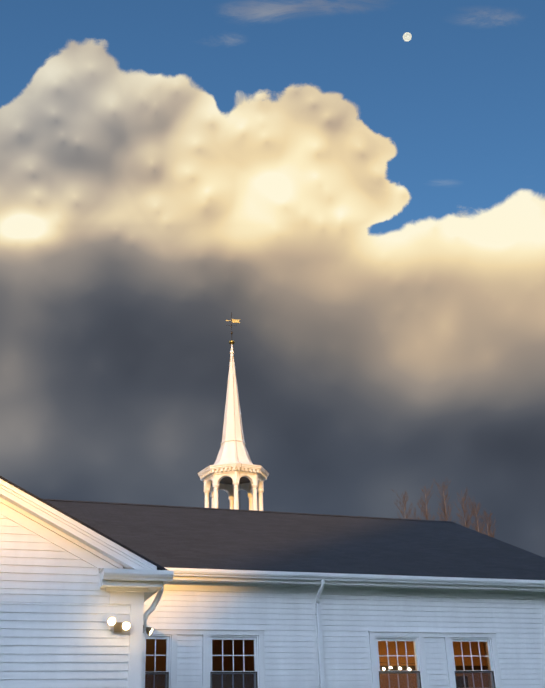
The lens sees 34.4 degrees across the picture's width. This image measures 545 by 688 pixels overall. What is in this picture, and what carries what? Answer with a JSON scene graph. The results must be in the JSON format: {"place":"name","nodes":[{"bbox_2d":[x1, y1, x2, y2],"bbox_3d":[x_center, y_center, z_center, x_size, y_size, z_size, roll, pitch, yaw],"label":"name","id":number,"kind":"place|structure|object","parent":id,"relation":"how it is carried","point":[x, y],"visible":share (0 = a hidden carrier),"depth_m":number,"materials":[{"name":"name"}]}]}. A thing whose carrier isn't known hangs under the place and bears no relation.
{"place":"outdoors","nodes":[
{"label":"outdoors","id":0,"kind":"place"},
{"bbox_2d":[0,514,152,687],"bbox_3d":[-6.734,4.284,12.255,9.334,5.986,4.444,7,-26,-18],"label":"wall","id":1,"kind":"structure","parent":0,"point":[57,610],"depth_m":11.51,"materials":[{"name":"white wood"}]},
{"bbox_2d":[0,479,162,687],"bbox_3d":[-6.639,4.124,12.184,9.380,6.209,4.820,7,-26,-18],"label":"wing trim","id":2,"kind":"structure","parent":1,"relation":"attached to","point":[58,528],"depth_m":11.83,"materials":[{"name":"white wood"}]},
{"bbox_2d":[102,568,173,687],"bbox_3d":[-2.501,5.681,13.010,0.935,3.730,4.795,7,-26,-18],"label":"gutter and downspout","id":3,"kind":"object","parent":2,"relation":"attached to","point":[164,576],"visible":0.58,"depth_m":11.77,"materials":[{"name":"white metal"}]},
{"bbox_2d":[107,617,152,634],"bbox_3d":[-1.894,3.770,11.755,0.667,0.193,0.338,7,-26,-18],"label":"floodlights","id":4,"kind":"object","parent":1,"relation":"attached to","point":[118,626],"visible":0.9,"depth_m":11.62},
{"bbox_2d":[0,476,166,569],"bbox_3d":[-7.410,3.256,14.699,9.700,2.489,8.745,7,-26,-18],"label":"wing roof","id":5,"kind":"structure","parent":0,"point":[159,567],"depth_m":11.84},
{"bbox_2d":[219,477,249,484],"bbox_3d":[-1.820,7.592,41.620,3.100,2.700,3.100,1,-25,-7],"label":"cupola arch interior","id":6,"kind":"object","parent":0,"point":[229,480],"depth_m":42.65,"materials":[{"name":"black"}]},
{"bbox_2d":[0,0,544,557],"label":"sky","id":7,"kind":"structure","parent":0,"point":[366,203],"materials":[{"name":"grey"}]},
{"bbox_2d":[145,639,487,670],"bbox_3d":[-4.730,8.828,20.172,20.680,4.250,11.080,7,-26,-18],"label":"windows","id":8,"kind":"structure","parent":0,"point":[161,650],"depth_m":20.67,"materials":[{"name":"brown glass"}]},
{"bbox_2d":[143,590,544,687],"bbox_3d":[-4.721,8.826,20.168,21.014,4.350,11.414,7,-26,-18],"label":"hall wall clapboards","id":9,"kind":"object","parent":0,"point":[287,623],"visible":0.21,"depth_m":17.26,"materials":[{"name":"white wood"}]},
{"bbox_2d":[43,499,544,579],"bbox_3d":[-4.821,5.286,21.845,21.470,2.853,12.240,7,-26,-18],"label":"hall roof","id":10,"kind":"structure","parent":9,"relation":"on","point":[192,537],"depth_m":20.29,"materials":[{"name":"black"}]},
{"bbox_2d":[145,628,501,687],"bbox_3d":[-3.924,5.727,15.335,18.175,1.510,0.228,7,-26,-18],"label":"window frames","id":11,"kind":"structure","parent":9,"relation":"attached to","point":[170,635],"depth_m":17.25,"materials":[{"name":"wood"}]},
{"bbox_2d":[146,639,486,670],"bbox_3d":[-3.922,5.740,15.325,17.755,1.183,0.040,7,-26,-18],"label":"window panes","id":12,"kind":"structure","parent":11,"relation":"in","point":[379,658],"depth_m":16.65,"materials":[{"name":"brown glass"}]},
{"bbox_2d":[145,672,494,687],"bbox_3d":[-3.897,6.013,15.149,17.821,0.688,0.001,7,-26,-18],"label":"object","id":13,"kind":"object","parent":11,"relation":"attached to","point":[387,680],"visible":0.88,"depth_m":17.23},
{"bbox_2d":[164,576,544,599],"bbox_3d":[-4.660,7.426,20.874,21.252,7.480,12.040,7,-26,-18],"label":"fascia board","id":14,"kind":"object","parent":9,"relation":"attached to","point":[213,584],"depth_m":17.65,"materials":[{"name":"white wood"}]},
{"bbox_2d":[164,567,544,687],"bbox_3d":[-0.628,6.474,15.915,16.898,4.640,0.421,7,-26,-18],"label":"hall gutter downspouts","id":15,"kind":"object","parent":9,"relation":"attached to","point":[224,573],"visible":0.9,"depth_m":17.28,"materials":[{"name":"white metal"}]},
{"bbox_2d":[403,32,411,40],"bbox_3d":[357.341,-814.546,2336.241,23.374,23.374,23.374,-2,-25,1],"label":"moon","id":16,"kind":"object","parent":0,"point":[407,36],"visible":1,"depth_m":2328.45,"materials":[{"name":"white"}]},
{"bbox_2d":[380,666,487,669],"bbox_3d":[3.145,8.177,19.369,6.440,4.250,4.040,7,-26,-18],"label":"hall interior fittings","id":17,"kind":"object","parent":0,"point":[456,667],"depth_m":22.27,"materials":[{"name":"white"}]},
{"bbox_2d":[379,662,414,670],"bbox_3d":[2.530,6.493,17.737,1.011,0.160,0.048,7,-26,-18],"label":"string lights","id":18,"kind":"object","parent":17,"relation":"attached to","point":[400,668],"depth_m":17.72,"materials":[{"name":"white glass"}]},
{"label":"lawn","id":19,"kind":"structure","parent":0,"visible":0},
{"bbox_2d":[393,484,436,519],"bbox_3d":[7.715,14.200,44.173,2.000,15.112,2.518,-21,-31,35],"label":"bare tree","id":20,"kind":"object","parent":19,"relation":"on","point":[425,512],"visible":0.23,"depth_m":46.81,"materials":[{"name":"brown plant"}]},
{"bbox_2d":[435,480,495,537],"bbox_3d":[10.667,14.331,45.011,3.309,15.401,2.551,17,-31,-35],"label":"bare tree","id":21,"kind":"object","parent":19,"relation":"on","point":[468,518],"visible":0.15,"depth_m":47.24,"materials":[{"name":"brown plant"}]},
{"bbox_3d":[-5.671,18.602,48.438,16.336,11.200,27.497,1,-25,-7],"label":"church tower and nave","id":22,"kind":"object","parent":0,"visible":0},
{"bbox_2d":[198,345,268,510],"bbox_3d":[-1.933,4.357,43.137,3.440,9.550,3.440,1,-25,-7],"label":"steeple","id":23,"kind":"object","parent":22,"relation":"on","point":[226,464],"depth_m":42.02,"materials":[{"name":"white wood"}]},
{"bbox_2d":[227,312,232,336],"bbox_3d":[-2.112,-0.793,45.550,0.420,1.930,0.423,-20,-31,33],"label":"weather vane pole","id":24,"kind":"object","parent":23,"relation":"on","point":[231,325],"visible":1,"depth_m":45.60,"materials":[{"name":"metal"}]},
{"bbox_2d":[225,319,239,322],"bbox_3d":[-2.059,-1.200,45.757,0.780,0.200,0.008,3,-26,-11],"label":"weather vane","id":25,"kind":"object","parent":24,"relation":"attached to","point":[235,321],"visible":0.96,"depth_m":45.77,"materials":[{"name":"gold metal"}]},
{"bbox_2d":[232,355,240,509],"bbox_3d":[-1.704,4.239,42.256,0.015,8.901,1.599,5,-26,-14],"label":"lightning rod cable","id":26,"kind":"object","parent":23,"relation":"attached to","point":[235,437],"visible":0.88,"depth_m":42.50,"materials":[{"name":"metal"}]}
]}

